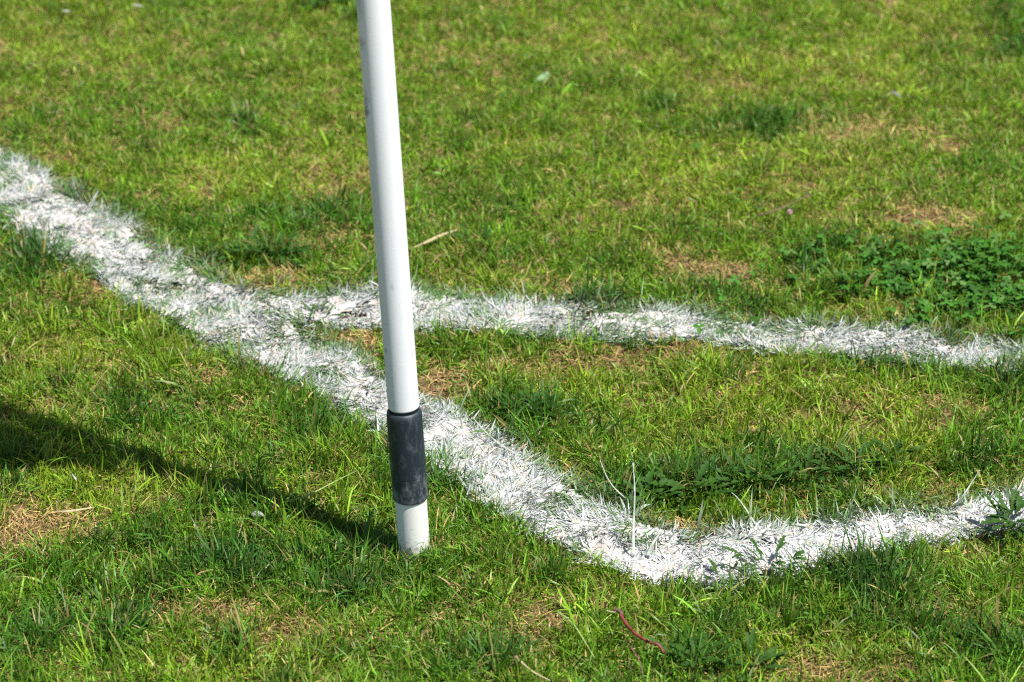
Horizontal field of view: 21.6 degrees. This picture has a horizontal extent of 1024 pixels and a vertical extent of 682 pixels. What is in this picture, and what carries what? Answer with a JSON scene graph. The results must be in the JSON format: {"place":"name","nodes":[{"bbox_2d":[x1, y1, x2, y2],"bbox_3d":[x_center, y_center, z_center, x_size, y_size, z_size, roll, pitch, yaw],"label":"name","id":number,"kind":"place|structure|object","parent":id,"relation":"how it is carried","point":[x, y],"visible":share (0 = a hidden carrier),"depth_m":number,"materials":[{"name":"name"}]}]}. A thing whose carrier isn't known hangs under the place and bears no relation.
{"place":"outdoors","nodes":[
{"label":"outdoors","id":0,"kind":"place"},
{"bbox_2d":[0,0,1023,681],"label":"ground","id":1,"kind":"structure","parent":0,"point":[618,346],"depth_m":4.31,"materials":[{"name":"green plant"}]},
{"bbox_2d":[38,601,39,624],"bbox_3d":[-0.611,0.356,3.468,0.005,0.042,0.012,0,28,0],"label":"straw","id":2,"kind":"object","parent":1,"relation":"on","point":[39,613],"visible":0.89,"depth_m":3.47,"materials":[{"name":"beige plant"}]},
{"bbox_2d":[54,507,93,511],"bbox_3d":[-0.604,0.233,3.714,0.056,0.006,0.011,-6,29,-11],"label":"straw","id":3,"kind":"object","parent":1,"relation":"on","point":[73,510],"visible":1,"depth_m":3.71,"materials":[{"name":"beige plant"}]},
{"bbox_2d":[218,224,272,270],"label":"weed","id":4,"kind":"object","parent":1,"relation":"on","point":[237,250],"visible":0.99,"depth_m":4.44,"materials":[{"name":"green plant"}]},
{"bbox_2d":[251,511,263,515],"bbox_3d":[-0.351,0.238,3.706,0.018,0.006,0.006,0,28,0],"label":"white scrap","id":5,"kind":"object","parent":1,"relation":"on","point":[259,512],"visible":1,"depth_m":3.71,"materials":[{"name":"white paper"}]},
{"bbox_2d":[253,229,309,266],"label":"weed","id":6,"kind":"object","parent":1,"relation":"on","point":[290,239],"visible":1,"depth_m":4.45,"materials":[{"name":"green plant"}]},
{"bbox_2d":[285,470,357,502],"bbox_3d":[-0.260,0.203,3.765,0.132,0.013,0.023,-22,35,-36],"label":"grass blade","id":7,"kind":"object","parent":1,"relation":"on","point":[317,490],"depth_m":3.74,"materials":[{"name":"plant"}]},
{"bbox_2d":[302,301,345,325],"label":"weed","id":8,"kind":"object","parent":1,"relation":"on","point":[315,308],"visible":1,"depth_m":4.25,"materials":[{"name":"green plant"}]},
{"bbox_2d":[310,0,349,12],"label":"weed","id":9,"kind":"object","parent":1,"relation":"on","point":[327,2],"visible":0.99,"depth_m":5.46,"materials":[{"name":"green plant"}]},
{"bbox_2d":[356,0,429,561],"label":"corner flag","id":10,"kind":"object","parent":1,"relation":"on","point":[407,451],"visible":0.98,"depth_m":3.45,"materials":[{"name":"plastic"}]},
{"bbox_2d":[413,229,457,247],"bbox_3d":[-0.124,-0.172,4.468,0.100,0.009,0.010,-23,36,-36],"label":"straw","id":11,"kind":"object","parent":1,"relation":"on","point":[434,238],"visible":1,"depth_m":4.46,"materials":[{"name":"beige plant"}]},
{"bbox_2d":[446,223,491,251],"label":"weed","id":12,"kind":"object","parent":1,"relation":"on","point":[486,232],"visible":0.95,"depth_m":4.48,"materials":[{"name":"green plant"}]},
{"bbox_2d":[472,417,513,452],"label":"painted stalk","id":13,"kind":"object","parent":1,"relation":"on","point":[493,438],"visible":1,"depth_m":3.89,"materials":[{"name":"white plant"}]},
{"bbox_2d":[0,0,1023,681],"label":"thatch","id":14,"kind":"object","parent":1,"relation":"on","point":[432,394],"visible":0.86,"depth_m":4.37,"materials":[{"name":"beige plant"}]},
{"bbox_2d":[0,149,1023,592],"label":"boundary line","id":15,"kind":"object","parent":1,"relation":"on","point":[98,242],"visible":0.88,"depth_m":3.92,"materials":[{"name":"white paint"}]},
{"bbox_2d":[487,389,559,420],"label":"weed","id":16,"kind":"object","parent":1,"relation":"on","point":[511,402],"visible":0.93,"depth_m":3.98,"materials":[{"name":"green plant"}]},
{"bbox_2d":[515,655,550,680],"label":"straw","id":17,"kind":"object","parent":1,"relation":"on","point":[522,662],"visible":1,"depth_m":3.37,"materials":[{"name":"beige plant"}]},
{"bbox_2d":[536,72,548,80],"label":"fallen leaf","id":18,"kind":"object","parent":1,"relation":"on","point":[542,76],"visible":1,"depth_m":5.06,"materials":[{"name":"green plant"}]},
{"bbox_2d":[556,610,594,657],"bbox_3d":[0.082,0.372,3.446,0.005,0.012,0.116,-12,30,-21],"label":"straw","id":19,"kind":"object","parent":1,"relation":"on","point":[563,615],"visible":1,"depth_m":3.45,"materials":[{"name":"plant"}]},
{"bbox_2d":[600,460,630,501],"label":"painted stalk","id":20,"kind":"object","parent":1,"relation":"on","point":[611,483],"visible":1,"depth_m":3.75,"materials":[{"name":"white plant"}]},
{"bbox_2d":[236,274,1023,374],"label":"painted grass","id":21,"kind":"structure","parent":1,"relation":"on","point":[705,334],"depth_m":4.22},
{"bbox_2d":[242,289,1023,366],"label":"arc line","id":22,"kind":"object","parent":1,"relation":"on","point":[339,306],"visible":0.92,"depth_m":4.24,"materials":[{"name":"white paint"}]},
{"bbox_2d":[632,465,635,555],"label":"painted stalk","id":23,"kind":"object","parent":1,"relation":"on","point":[633,540],"visible":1,"depth_m":3.64,"materials":[{"name":"white plant"}]},
{"bbox_2d":[606,607,663,652],"bbox_3d":[0.159,0.370,3.445,0.016,0.013,0.112,-17,32,-29],"label":"red stem","id":24,"kind":"object","parent":1,"relation":"on","point":[621,614],"visible":0.98,"depth_m":3.44,"materials":[{"name":"plant"}]},
{"bbox_2d":[629,646,643,680],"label":"straw","id":25,"kind":"object","parent":1,"relation":"on","point":[637,658],"visible":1,"depth_m":3.39,"materials":[{"name":"brown plant"}]},
{"bbox_2d":[607,471,681,507],"bbox_3d":[0.185,0.209,3.762,0.105,0.031,0.080,0,28,0],"label":"weed","id":26,"kind":"object","parent":1,"relation":"on","point":[648,477],"visible":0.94,"depth_m":3.76,"materials":[{"name":"green plant"}]},
{"bbox_2d":[646,531,661,556],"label":"painted stalk","id":27,"kind":"object","parent":1,"relation":"on","point":[650,548],"visible":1,"depth_m":3.64,"materials":[{"name":"white plant"}]},
{"bbox_2d":[635,457,732,513],"bbox_3d":[0.254,0.203,3.773,0.129,0.043,0.119,-21,34,-34],"label":"weed","id":28,"kind":"object","parent":1,"relation":"on","point":[698,477],"visible":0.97,"depth_m":3.78,"materials":[{"name":"green plant"}]},
{"bbox_2d":[647,633,742,678],"bbox_3d":[0.234,0.395,3.409,0.090,0.038,0.106,-23,36,-37],"label":"weed","id":29,"kind":"object","parent":1,"relation":"on","point":[692,644],"visible":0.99,"depth_m":3.42,"materials":[{"name":"green plant"}]},
{"bbox_2d":[703,558,759,587],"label":"weed","id":30,"kind":"object","parent":1,"relation":"on","point":[714,568],"visible":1,"depth_m":3.58,"materials":[{"name":"green plant"}]},
{"bbox_2d":[731,492,755,523],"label":"painted stalk","id":31,"kind":"object","parent":1,"relation":"on","point":[745,508],"visible":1,"depth_m":3.70,"materials":[{"name":"white plant"}]},
{"bbox_2d":[702,628,792,680],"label":"weed","id":32,"kind":"object","parent":1,"relation":"on","point":[765,655],"visible":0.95,"depth_m":3.40,"materials":[{"name":"green plant"}]},
{"bbox_2d":[714,452,792,494],"bbox_3d":[0.334,0.186,3.799,0.094,0.037,0.098,-21,34,-34],"label":"weed","id":33,"kind":"object","parent":1,"relation":"on","point":[752,475],"visible":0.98,"depth_m":3.80,"materials":[{"name":"green plant"}]},
{"bbox_2d":[722,535,804,568],"bbox_3d":[0.337,0.283,3.597,0.113,0.026,0.070,0,28,0],"label":"weed","id":34,"kind":"object","parent":1,"relation":"on","point":[781,544],"visible":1,"depth_m":3.59,"materials":[{"name":"green plant"}]},
{"bbox_2d":[748,197,794,217],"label":"weed","id":35,"kind":"object","parent":1,"relation":"on","point":[758,200],"visible":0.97,"depth_m":4.61,"materials":[{"name":"green plant"}]},
{"bbox_2d":[756,193,816,216],"bbox_3d":[0.474,-0.232,4.578,0.132,0.017,0.018,-17,32,-28],"label":"straw","id":36,"kind":"object","parent":1,"relation":"on","point":[782,207],"visible":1,"depth_m":4.56,"materials":[{"name":"plant"}]},
{"bbox_2d":[761,445,850,490],"bbox_3d":[0.420,0.183,3.811,0.123,0.038,0.091,7,29,14],"label":"weed","id":37,"kind":"object","parent":1,"relation":"on","point":[822,469],"visible":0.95,"depth_m":3.82,"materials":[{"name":"green plant"}]},
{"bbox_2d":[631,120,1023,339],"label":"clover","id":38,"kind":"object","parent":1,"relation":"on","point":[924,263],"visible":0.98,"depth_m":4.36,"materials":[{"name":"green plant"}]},
{"bbox_2d":[805,438,900,482],"bbox_3d":[0.483,0.173,3.829,0.117,0.032,0.079,-13,31,-24],"label":"weed","id":39,"kind":"object","parent":1,"relation":"on","point":[841,446],"visible":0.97,"depth_m":3.84,"materials":[{"name":"green plant"}]},
{"bbox_2d":[869,437,924,463],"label":"weed","id":40,"kind":"object","parent":1,"relation":"on","point":[896,446],"visible":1,"depth_m":3.87,"materials":[{"name":"green plant"}]},
{"bbox_2d":[954,470,979,506],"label":"painted stalk","id":41,"kind":"object","parent":1,"relation":"on","point":[959,500],"visible":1,"depth_m":3.74,"materials":[{"name":"white plant"}]},
{"bbox_2d":[981,489,1023,536],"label":"weed","id":42,"kind":"object","parent":1,"relation":"on","point":[1016,503],"visible":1,"depth_m":3.70,"materials":[{"name":"green plant"}]}
]}

